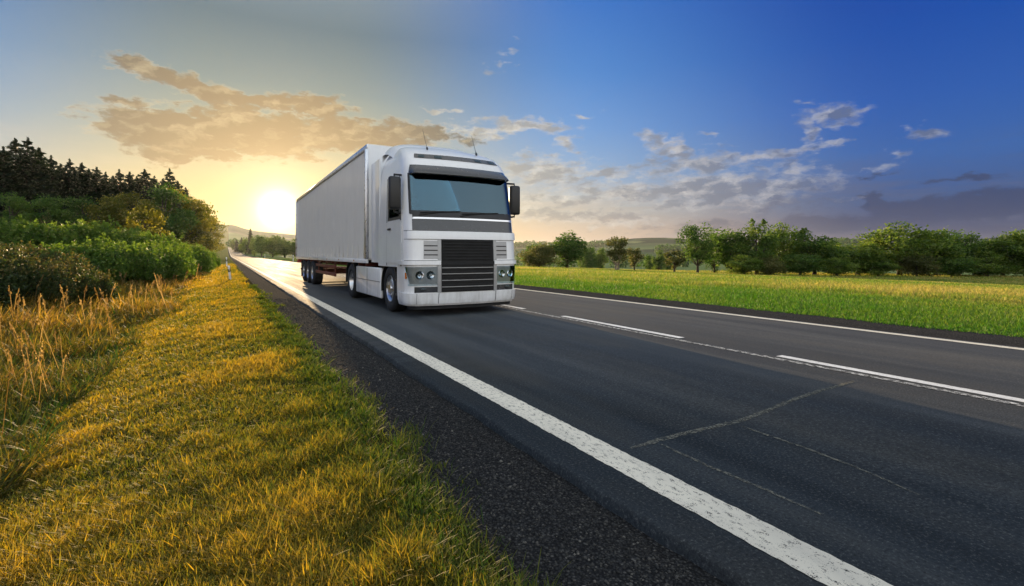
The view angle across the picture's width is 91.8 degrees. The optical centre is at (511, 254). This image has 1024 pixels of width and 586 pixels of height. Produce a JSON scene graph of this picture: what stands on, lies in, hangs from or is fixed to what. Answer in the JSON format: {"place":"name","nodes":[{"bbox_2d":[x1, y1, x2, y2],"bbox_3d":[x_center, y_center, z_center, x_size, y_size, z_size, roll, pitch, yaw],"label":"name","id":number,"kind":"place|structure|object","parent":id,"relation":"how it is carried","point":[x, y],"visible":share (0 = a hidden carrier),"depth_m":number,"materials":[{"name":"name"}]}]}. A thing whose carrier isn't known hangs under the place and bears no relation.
{"place":"outdoors","nodes":[
{"label":"outdoors","id":0,"kind":"place"},
{"bbox_2d":[0,271,207,496],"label":"tall grass","id":1,"kind":"structure","parent":0,"point":[79,333],"depth_m":7.23,"materials":[{"name":"plant"}]},
{"bbox_2d":[228,249,726,585],"bbox_3d":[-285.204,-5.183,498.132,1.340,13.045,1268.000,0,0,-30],"label":"road shoulder","id":2,"kind":"object","parent":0,"point":[277,293],"visible":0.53,"depth_m":2.71},
{"bbox_2d":[269,298,709,585],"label":"gravel","id":3,"kind":"structure","parent":0,"point":[648,557],"depth_m":2.73,"materials":[{"name":"gravel"}]},
{"bbox_2d":[0,225,1023,585],"bbox_3d":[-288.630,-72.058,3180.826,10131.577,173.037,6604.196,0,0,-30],"label":"ground","id":4,"kind":"structure","parent":0,"point":[642,245],"depth_m":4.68,"materials":[{"name":"plant"}]},
{"bbox_2d":[0,146,25,222],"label":"spruce","id":5,"kind":"object","parent":4,"relation":"on","point":[4,181],"visible":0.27,"depth_m":59.86,"materials":[{"name":"green plant"}]},
{"bbox_2d":[0,222,31,250],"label":"hedge shrub","id":6,"kind":"object","parent":4,"relation":"on","point":[8,237],"visible":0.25,"depth_m":28.99,"materials":[{"name":"green plant"}]},
{"bbox_2d":[2,138,35,195],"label":"spruce","id":7,"kind":"object","parent":4,"relation":"on","point":[14,146],"visible":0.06,"depth_m":65.67,"materials":[{"name":"green plant"}]},
{"bbox_2d":[0,191,40,225],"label":"forest tree","id":8,"kind":"object","parent":4,"relation":"on","point":[15,204],"visible":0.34,"depth_m":56.04,"materials":[{"name":"green plant"}]},
{"bbox_2d":[0,214,48,251],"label":"hedge shrub","id":9,"kind":"object","parent":4,"relation":"on","point":[22,222],"visible":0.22,"depth_m":29.67,"materials":[{"name":"green plant"}]},
{"bbox_2d":[0,137,50,223],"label":"spruce","id":10,"kind":"object","parent":4,"relation":"on","point":[32,185],"visible":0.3,"depth_m":61.68,"materials":[{"name":"green plant"}]},
{"bbox_2d":[0,247,51,307],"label":"thorn bush","id":11,"kind":"object","parent":4,"relation":"on","point":[11,282],"visible":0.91,"depth_m":11.34,"materials":[{"name":"green plant"}]},
{"bbox_2d":[0,241,60,266],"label":"thorn bush","id":12,"kind":"object","parent":4,"relation":"on","point":[2,245],"visible":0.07,"depth_m":17.44,"materials":[{"name":"green plant"}]},
{"bbox_2d":[0,240,62,304],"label":"thorn bush","id":13,"kind":"object","parent":4,"relation":"on","point":[31,272],"visible":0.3,"depth_m":11.97,"materials":[{"name":"green plant"}]},
{"bbox_2d":[12,146,67,218],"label":"spruce","id":14,"kind":"object","parent":4,"relation":"on","point":[49,185],"visible":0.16,"depth_m":66.18,"materials":[{"name":"green plant"}]},
{"bbox_2d":[1,218,84,250],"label":"hedge shrub","id":15,"kind":"object","parent":4,"relation":"on","point":[55,235],"visible":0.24,"depth_m":30.30,"materials":[{"name":"green plant"}]},
{"bbox_2d":[4,247,84,306],"bbox_3d":[-12.123,0.660,12.243,2.224,1.660,1.719,0,0,16],"label":"thorn bush","id":16,"kind":"object","parent":4,"relation":"on","point":[59,276],"visible":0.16,"depth_m":12.39,"materials":[{"name":"green plant"}]},
{"bbox_2d":[29,212,59,229],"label":"shrub","id":17,"kind":"object","parent":4,"relation":"on","point":[45,218],"visible":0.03,"depth_m":43.97,"materials":[{"name":"green plant"}]},
{"bbox_2d":[16,193,80,225],"bbox_3d":[-53.819,-3.284,57.997,5.981,7.682,5.838,0,0,-29],"label":"forest tree","id":18,"kind":"object","parent":4,"relation":"on","point":[52,205],"visible":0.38,"depth_m":57.35,"materials":[{"name":"green plant"}]},
{"bbox_2d":[0,241,101,273],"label":"thorn bush","id":19,"kind":"object","parent":4,"relation":"on","point":[32,254],"visible":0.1,"depth_m":17.17,"materials":[{"name":"green plant"}]},
{"bbox_2d":[43,155,65,208],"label":"spruce","id":20,"kind":"object","parent":4,"relation":"on","point":[51,162],"visible":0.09,"depth_m":69.91,"materials":[{"name":"green plant"}]},
{"bbox_2d":[57,163,67,191],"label":"spruce","id":21,"kind":"object","parent":4,"relation":"on","point":[60,167],"visible":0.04,"depth_m":73.84,"materials":[{"name":"green plant"}]},
{"bbox_2d":[36,218,104,251],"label":"hedge shrub","id":22,"kind":"object","parent":4,"relation":"on","point":[83,227],"visible":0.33,"depth_m":31.49,"materials":[{"name":"green plant"}]},
{"bbox_2d":[38,248,104,302],"bbox_3d":[-12.265,0.676,13.454,1.911,1.719,2.056,0,0,-27],"label":"thorn bush","id":23,"kind":"object","parent":4,"relation":"on","point":[78,271],"visible":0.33,"depth_m":13.41,"materials":[{"name":"green plant"}]},
{"bbox_2d":[57,158,90,219],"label":"spruce","id":24,"kind":"object","parent":4,"relation":"on","point":[74,190],"visible":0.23,"depth_m":69.71,"materials":[{"name":"green plant"}]},
{"bbox_2d":[48,195,101,227],"bbox_3d":[-52.517,-3.287,59.945,6.208,7.973,6.060,0,0,-36],"label":"forest tree","id":25,"kind":"object","parent":4,"relation":"on","point":[77,206],"visible":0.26,"depth_m":59.71,"materials":[{"name":"green plant"}]},
{"bbox_2d":[31,239,128,279],"bbox_3d":[-17.483,0.348,19.870,3.296,1.855,3.580,0,0,12],"label":"hedge shrub","id":26,"kind":"object","parent":4,"relation":"on","point":[96,257],"visible":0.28,"depth_m":19.77,"materials":[{"name":"green plant"}]},
{"bbox_2d":[65,162,100,217],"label":"spruce","id":27,"kind":"object","parent":4,"relation":"on","point":[84,182],"visible":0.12,"depth_m":73.89,"materials":[{"name":"green plant"}]},
{"bbox_2d":[71,261,121,301],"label":"thorn bush","id":28,"kind":"object","parent":4,"relation":"on","point":[105,281],"visible":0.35,"depth_m":14.60,"materials":[{"name":"green plant"}]},
{"bbox_2d":[59,214,135,245],"bbox_3d":[-27.190,-0.794,33.319,4.424,3.825,4.661,0,0,10],"label":"hedge shrub","id":29,"kind":"object","parent":4,"relation":"on","point":[111,233],"visible":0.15,"depth_m":32.91,"materials":[{"name":"green plant"}]},
{"bbox_2d":[0,264,201,439],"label":"seed heads","id":30,"kind":"object","parent":4,"relation":"on","point":[66,301],"visible":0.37,"depth_m":8.69,"materials":[{"name":"plant"}]},
{"bbox_2d":[85,167,117,227],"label":"spruce","id":31,"kind":"object","parent":4,"relation":"on","point":[97,178],"visible":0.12,"depth_m":75.82,"materials":[{"name":"green plant"}]},
{"bbox_2d":[60,232,144,281],"bbox_3d":[-17.628,0.221,21.180,3.173,2.379,3.012,0,0,-8],"label":"hedge shrub","id":32,"kind":"object","parent":4,"relation":"on","point":[116,252],"visible":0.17,"depth_m":21.02,"materials":[{"name":"green plant"}]},
{"bbox_2d":[76,194,136,230],"bbox_3d":[-50.476,-3.377,61.782,5.876,8.409,6.520,0,0,34],"label":"forest tree","id":33,"kind":"object","parent":4,"relation":"on","point":[111,205],"visible":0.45,"depth_m":61.64,"materials":[{"name":"green plant"}]},
{"bbox_2d":[101,172,111,196],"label":"spruce","id":34,"kind":"object","parent":4,"relation":"on","point":[105,179],"visible":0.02,"depth_m":81.79,"materials":[{"name":"green plant"}]},
{"bbox_2d":[108,169,132,223],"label":"spruce","id":35,"kind":"object","parent":4,"relation":"on","point":[115,190],"visible":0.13,"depth_m":81.65,"materials":[{"name":"green plant"}]},
{"bbox_2d":[101,223,147,243],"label":"hedge shrub","id":36,"kind":"object","parent":4,"relation":"on","point":[135,229],"visible":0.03,"depth_m":34.62,"materials":[{"name":"green plant"}]},
{"bbox_2d":[122,172,139,193],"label":"spruce","id":37,"kind":"object","parent":4,"relation":"on","point":[130,180],"visible":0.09,"depth_m":87.84,"materials":[{"name":"green plant"}]},
{"bbox_2d":[103,237,169,281],"bbox_3d":[-17.718,0.367,22.989,3.221,2.321,3.750,0,0,20],"label":"hedge shrub","id":38,"kind":"object","parent":4,"relation":"on","point":[151,264],"visible":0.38,"depth_m":22.79,"materials":[{"name":"green plant"}]},
{"bbox_2d":[112,191,170,232],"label":"forest tree","id":39,"kind":"object","parent":4,"relation":"on","point":[135,200],"visible":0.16,"depth_m":67.45,"materials":[{"name":"green plant"}]},
{"bbox_2d":[131,169,156,228],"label":"spruce","id":40,"kind":"object","parent":4,"relation":"on","point":[144,181],"visible":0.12,"depth_m":87.63,"materials":[{"name":"green plant"}]},
{"bbox_2d":[118,204,172,243],"bbox_3d":[-29.706,-1.249,39.696,3.932,5.521,3.731,0,0,-15],"label":"sapling tree","id":41,"kind":"object","parent":4,"relation":"on","point":[136,216],"visible":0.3,"depth_m":39.63,"materials":[{"name":"green plant"}]},
{"bbox_2d":[147,176,159,200],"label":"spruce","id":42,"kind":"object","parent":4,"relation":"on","point":[155,181],"visible":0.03,"depth_m":95.87,"materials":[{"name":"green plant"}]},
{"bbox_2d":[113,229,201,261],"bbox_3d":[-24.956,-0.132,34.222,5.020,3.129,5.452,0,0,37],"label":"hedge shrub","id":43,"kind":"object","parent":4,"relation":"on","point":[148,237],"visible":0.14,"depth_m":33.72,"materials":[{"name":"green plant"}]},
{"bbox_2d":[121,238,195,281],"bbox_3d":[-18.769,0.422,25.879,3.571,2.437,3.878,0,0,-1],"label":"hedge shrub","id":44,"kind":"object","parent":4,"relation":"on","point":[170,270],"visible":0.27,"depth_m":26.01,"materials":[{"name":"green plant"}]},
{"bbox_2d":[134,182,200,241],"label":"forest tree","id":45,"kind":"object","parent":4,"relation":"on","point":[179,217],"visible":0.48,"depth_m":76.67,"materials":[{"name":"green plant"}]},
{"bbox_2d":[160,168,188,248],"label":"spruce","id":46,"kind":"object","parent":4,"relation":"on","point":[170,178],"visible":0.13,"depth_m":91.74,"materials":[{"name":"green plant"}]},
{"bbox_2d":[160,235,197,277],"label":"hedge shrub","id":47,"kind":"object","parent":4,"relation":"on","point":[190,252],"visible":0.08,"depth_m":29.77,"materials":[{"name":"green plant"}]},
{"bbox_2d":[176,181,197,232],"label":"spruce","id":48,"kind":"object","parent":4,"relation":"on","point":[179,186],"visible":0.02,"depth_m":103.92,"materials":[{"name":"green plant"}]},
{"bbox_2d":[157,187,217,249],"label":"forest tree","id":49,"kind":"object","parent":4,"relation":"on","point":[191,238],"visible":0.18,"depth_m":84.67,"materials":[{"name":"green plant"}]},
{"bbox_2d":[183,243,217,273],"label":"hedge shrub","id":50,"kind":"object","parent":4,"relation":"on","point":[207,264],"visible":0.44,"depth_m":38.04,"materials":[{"name":"green plant"}]},
{"bbox_2d":[186,197,219,250],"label":"forest tree","id":51,"kind":"object","parent":4,"relation":"on","point":[211,245],"visible":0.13,"depth_m":98.14,"materials":[{"name":"green plant"}]},
{"bbox_2d":[202,249,220,267],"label":"hedge shrub","id":52,"kind":"object","parent":4,"relation":"on","point":[216,260],"visible":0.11,"depth_m":50.08,"materials":[{"name":"green plant"}]},
{"bbox_2d":[204,216,229,251],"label":"forest tree","id":53,"kind":"object","parent":4,"relation":"on","point":[217,233],"visible":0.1,"depth_m":116.04,"materials":[{"name":"green plant"}]},
{"bbox_2d":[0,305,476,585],"bbox_3d":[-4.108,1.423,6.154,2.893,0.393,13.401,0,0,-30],"label":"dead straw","id":54,"kind":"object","parent":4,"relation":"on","point":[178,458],"visible":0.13,"depth_m":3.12,"materials":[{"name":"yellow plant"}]},
{"bbox_2d":[237,237,247,253],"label":"roadside tree","id":55,"kind":"object","parent":4,"relation":"on","point":[243,247],"visible":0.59,"depth_m":338.61,"materials":[{"name":"green plant"}]},
{"bbox_2d":[246,228,252,254],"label":"roadside tree","id":56,"kind":"object","parent":4,"relation":"on","point":[248,250],"visible":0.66,"depth_m":319.30,"materials":[{"name":"green plant"}]},
{"bbox_2d":[248,240,256,255],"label":"roadside tree","id":57,"kind":"object","parent":4,"relation":"on","point":[252,245],"visible":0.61,"depth_m":278.90,"materials":[{"name":"green plant"}]},
{"bbox_2d":[250,235,267,256],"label":"roadside tree","id":58,"kind":"object","parent":4,"relation":"on","point":[258,244],"visible":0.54,"depth_m":228.49,"materials":[{"name":"green plant"}]},
{"bbox_2d":[257,235,281,256],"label":"roadside tree","id":59,"kind":"object","parent":4,"relation":"on","point":[270,244],"visible":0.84,"depth_m":213.01,"materials":[{"name":"green plant"}]},
{"bbox_2d":[272,237,290,257],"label":"roadside tree","id":60,"kind":"object","parent":4,"relation":"on","point":[282,251],"visible":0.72,"depth_m":203.59,"materials":[{"name":"green plant"}]},
{"bbox_2d":[285,239,295,256],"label":"roadside tree","id":61,"kind":"object","parent":4,"relation":"on","point":[290,248],"visible":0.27,"depth_m":198.11,"materials":[{"name":"green plant"}]},
{"bbox_2d":[247,284,569,585],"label":"grass tufts","id":62,"kind":"object","parent":4,"relation":"on","point":[290,330],"visible":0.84,"depth_m":2.78,"materials":[{"name":"plant"}]},
{"bbox_2d":[521,243,540,265],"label":"distant tree","id":63,"kind":"object","parent":4,"relation":"on","point":[528,248],"visible":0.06,"depth_m":204.21,"materials":[{"name":"green plant"}]},
{"bbox_2d":[517,242,561,266],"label":"field bush","id":64,"kind":"object","parent":4,"relation":"on","point":[543,252],"visible":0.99,"depth_m":82.84,"materials":[{"name":"green plant"}]},
{"bbox_2d":[545,230,593,267],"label":"tree","id":65,"kind":"object","parent":4,"relation":"on","point":[571,247],"visible":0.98,"depth_m":84.49,"materials":[{"name":"green plant"}]},
{"bbox_2d":[577,256,587,267],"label":"distant tree","id":66,"kind":"object","parent":4,"relation":"on","point":[580,260],"visible":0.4,"depth_m":223.45,"materials":[{"name":"green plant"}]},
{"bbox_2d":[578,246,597,267],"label":"distant tree","id":67,"kind":"object","parent":4,"relation":"on","point":[590,260],"visible":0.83,"depth_m":213.61,"materials":[{"name":"green plant"}]},
{"bbox_2d":[594,248,608,267],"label":"distant tree","id":68,"kind":"object","parent":4,"relation":"on","point":[601,257],"visible":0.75,"depth_m":218.92,"materials":[{"name":"green plant"}]},
{"bbox_2d":[226,237,989,267],"bbox_3d":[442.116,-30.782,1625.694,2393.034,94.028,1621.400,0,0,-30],"label":"distant woods","id":69,"kind":"object","parent":4,"relation":"on","point":[675,247],"visible":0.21,"depth_m":1539.59,"materials":[{"name":"green plant"}]},
{"bbox_2d":[604,236,630,269],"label":"tree","id":70,"kind":"object","parent":4,"relation":"on","point":[618,252],"visible":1,"depth_m":79.20,"materials":[{"name":"green plant"}]},
{"bbox_2d":[627,248,644,269],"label":"tree","id":71,"kind":"object","parent":4,"relation":"on","point":[635,255],"visible":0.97,"depth_m":80.64,"materials":[{"name":"green plant"}]},
{"bbox_2d":[643,254,654,269],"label":"distant tree","id":72,"kind":"object","parent":4,"relation":"on","point":[648,263],"visible":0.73,"depth_m":229.10,"materials":[{"name":"green plant"}]},
{"bbox_2d":[651,249,665,269],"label":"distant tree","id":73,"kind":"object","parent":4,"relation":"on","point":[657,261],"visible":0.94,"depth_m":218.91,"materials":[{"name":"green plant"}]},
{"bbox_2d":[662,256,672,269],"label":"distant tree","id":74,"kind":"object","parent":4,"relation":"on","point":[668,267],"visible":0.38,"depth_m":233.98,"materials":[{"name":"green plant"}]},
{"bbox_2d":[663,249,686,271],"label":"tree","id":75,"kind":"object","parent":4,"relation":"on","point":[678,258],"visible":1,"depth_m":81.72,"materials":[{"name":"green plant"}]},
{"bbox_2d":[674,220,720,272],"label":"tree","id":76,"kind":"object","parent":4,"relation":"on","point":[697,253],"visible":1,"depth_m":83.23,"materials":[{"name":"green plant"}]},
{"bbox_2d":[702,230,719,272],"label":"tree","id":77,"kind":"object","parent":4,"relation":"on","point":[713,263],"visible":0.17,"depth_m":89.93,"materials":[{"name":"green plant"}]},
{"bbox_2d":[708,227,756,273],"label":"tree","id":78,"kind":"object","parent":4,"relation":"on","point":[724,254],"visible":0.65,"depth_m":84.94,"materials":[{"name":"green plant"}]},
{"bbox_2d":[721,254,765,273],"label":"field bush","id":79,"kind":"object","parent":4,"relation":"on","point":[742,264],"visible":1,"depth_m":79.10,"materials":[{"name":"green plant"}]},
{"bbox_2d":[727,218,786,273],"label":"tree","id":80,"kind":"object","parent":4,"relation":"on","point":[765,245],"visible":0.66,"depth_m":82.59,"materials":[{"name":"green plant"}]},
{"bbox_2d":[514,265,1023,336],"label":"field grass","id":81,"kind":"structure","parent":4,"relation":"on","point":[924,296],"depth_m":15.65,"materials":[{"name":"plant"}]},
{"bbox_2d":[754,254,787,274],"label":"field bush","id":82,"kind":"object","parent":4,"relation":"on","point":[773,265],"visible":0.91,"depth_m":78.27,"materials":[{"name":"green plant"}]},
{"bbox_2d":[765,221,812,273],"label":"tree","id":83,"kind":"object","parent":4,"relation":"on","point":[783,244],"visible":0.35,"depth_m":86.70,"materials":[{"name":"green plant"}]},
{"bbox_2d":[781,252,830,275],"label":"field bush","id":84,"kind":"object","parent":4,"relation":"on","point":[800,264],"visible":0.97,"depth_m":78.55,"materials":[{"name":"green plant"}]},
{"bbox_2d":[779,228,845,274],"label":"tree","id":85,"kind":"object","parent":4,"relation":"on","point":[823,248],"visible":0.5,"depth_m":82.75,"materials":[{"name":"green plant"}]},
{"bbox_2d":[818,253,861,275],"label":"field bush","id":86,"kind":"object","parent":4,"relation":"on","point":[837,262],"visible":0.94,"depth_m":78.13,"materials":[{"name":"green plant"}]},
{"bbox_2d":[828,240,891,275],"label":"tree","id":87,"kind":"object","parent":4,"relation":"on","point":[864,252],"visible":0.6,"depth_m":80.13,"materials":[{"name":"green plant"}]},
{"bbox_2d":[858,255,902,275],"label":"field bush","id":88,"kind":"object","parent":4,"relation":"on","point":[881,267],"visible":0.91,"depth_m":78.24,"materials":[{"name":"green plant"}]},
{"bbox_2d":[851,221,951,274],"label":"tree","id":89,"kind":"object","parent":4,"relation":"on","point":[889,238],"visible":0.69,"depth_m":79.77,"materials":[{"name":"green plant"}]},
{"bbox_2d":[892,250,942,276],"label":"field bush","id":90,"kind":"object","parent":4,"relation":"on","point":[916,264],"visible":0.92,"depth_m":77.04,"materials":[{"name":"green plant"}]},
{"bbox_2d":[910,225,977,275],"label":"tree","id":91,"kind":"object","parent":4,"relation":"on","point":[953,251],"visible":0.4,"depth_m":79.48,"materials":[{"name":"green plant"}]},
{"bbox_2d":[931,256,984,276],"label":"field bush","id":92,"kind":"object","parent":4,"relation":"on","point":[952,267],"visible":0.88,"depth_m":76.72,"materials":[{"name":"green plant"}]},
{"bbox_2d":[941,228,986,274],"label":"tree","id":93,"kind":"object","parent":4,"relation":"on","point":[969,238],"visible":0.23,"depth_m":82.43,"materials":[{"name":"green plant"}]},
{"bbox_2d":[966,253,1021,275],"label":"field bush","id":94,"kind":"object","parent":4,"relation":"on","point":[988,267],"visible":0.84,"depth_m":76.79,"materials":[{"name":"green plant"}]},
{"bbox_2d":[965,231,1023,275],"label":"tree","id":95,"kind":"object","parent":4,"relation":"on","point":[991,247],"visible":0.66,"depth_m":78.78,"materials":[{"name":"green plant"}]},
{"bbox_2d":[998,227,1023,276],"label":"tree","id":96,"kind":"object","parent":4,"relation":"on","point":[1019,247],"visible":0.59,"depth_m":77.84,"materials":[{"name":"green plant"}]},
{"bbox_2d":[0,0,1023,242],"label":"sky","id":97,"kind":"structure","parent":0,"point":[630,119],"materials":[{"name":"blue"}]},
{"bbox_2d":[228,247,1023,585],"bbox_3d":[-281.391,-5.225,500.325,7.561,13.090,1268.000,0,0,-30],"label":"road","id":98,"kind":"structure","parent":0,"point":[948,511],"depth_m":3.77,"materials":[{"name":"asphalt"}]},
{"bbox_2d":[295,129,519,310],"bbox_3d":[-5.277,-0.752,17.782,3.013,3.992,17.692,0,0,-30],"label":"semi truck","id":99,"kind":"object","parent":98,"relation":"on","point":[413,227],"visible":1,"depth_m":10.57,"materials":[{"name":"white paint"}]},
{"bbox_2d":[229,251,892,585],"bbox_3d":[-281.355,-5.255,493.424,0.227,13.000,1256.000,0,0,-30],"label":"road marking","id":100,"kind":"object","parent":98,"relation":"on","point":[821,566],"visible":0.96,"depth_m":2.64,"materials":[{"name":"paint"}]},
{"bbox_2d":[562,316,683,337],"bbox_3d":[1.752,1.226,8.569,0.138,0.001,2.970,0,0,-30],"label":"road marking","id":101,"kind":"object","parent":98,"relation":"on","point":[625,327],"visible":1,"depth_m":8.30,"materials":[{"name":"paint"}]},
{"bbox_2d":[235,253,1023,405],"bbox_3d":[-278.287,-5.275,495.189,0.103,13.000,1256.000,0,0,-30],"label":"road marking","id":102,"kind":"object","parent":98,"relation":"on","point":[987,398],"visible":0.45,"depth_m":5.41,"materials":[{"name":"paint"}]},
{"bbox_2d":[242,254,1023,349],"bbox_3d":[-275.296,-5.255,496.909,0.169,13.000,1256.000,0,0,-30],"label":"road marking","id":103,"kind":"object","parent":98,"relation":"on","point":[802,322],"visible":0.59,"depth_m":8.66,"materials":[{"name":"paint"}]},
{"bbox_2d":[661,444,820,513],"bbox_3d":[1.228,1.246,2.810,0.041,0.001,1.025,0,0,-31],"label":"road seam","id":104,"kind":"object","parent":98,"relation":"on","point":[768,490],"visible":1,"depth_m":2.72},
{"bbox_2d":[629,381,853,447],"bbox_3d":[2.054,1.237,3.970,3.021,0.018,0.135,0,0,-33],"label":"road seam","id":105,"kind":"object","parent":98,"relation":"on","point":[783,403],"visible":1,"depth_m":3.72,"materials":[{"name":"asphalt"}]},
{"bbox_2d":[743,426,918,494],"bbox_3d":[1.906,1.242,3.087,0.066,0.001,1.119,0,0,-24],"label":"road seam","id":106,"kind":"object","parent":98,"relation":"on","point":[824,455],"visible":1,"depth_m":3.06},
{"bbox_2d":[778,355,1023,401],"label":"road marking","id":107,"kind":"object","parent":98,"relation":"on","point":[931,383],"visible":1,"depth_m":4.82,"materials":[{"name":"paint"}]},
{"bbox_2d":[241,253,1023,347],"bbox_3d":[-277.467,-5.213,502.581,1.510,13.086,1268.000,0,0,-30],"label":"road shoulder","id":108,"kind":"object","parent":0,"point":[1015,341],"visible":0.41,"depth_m":9.54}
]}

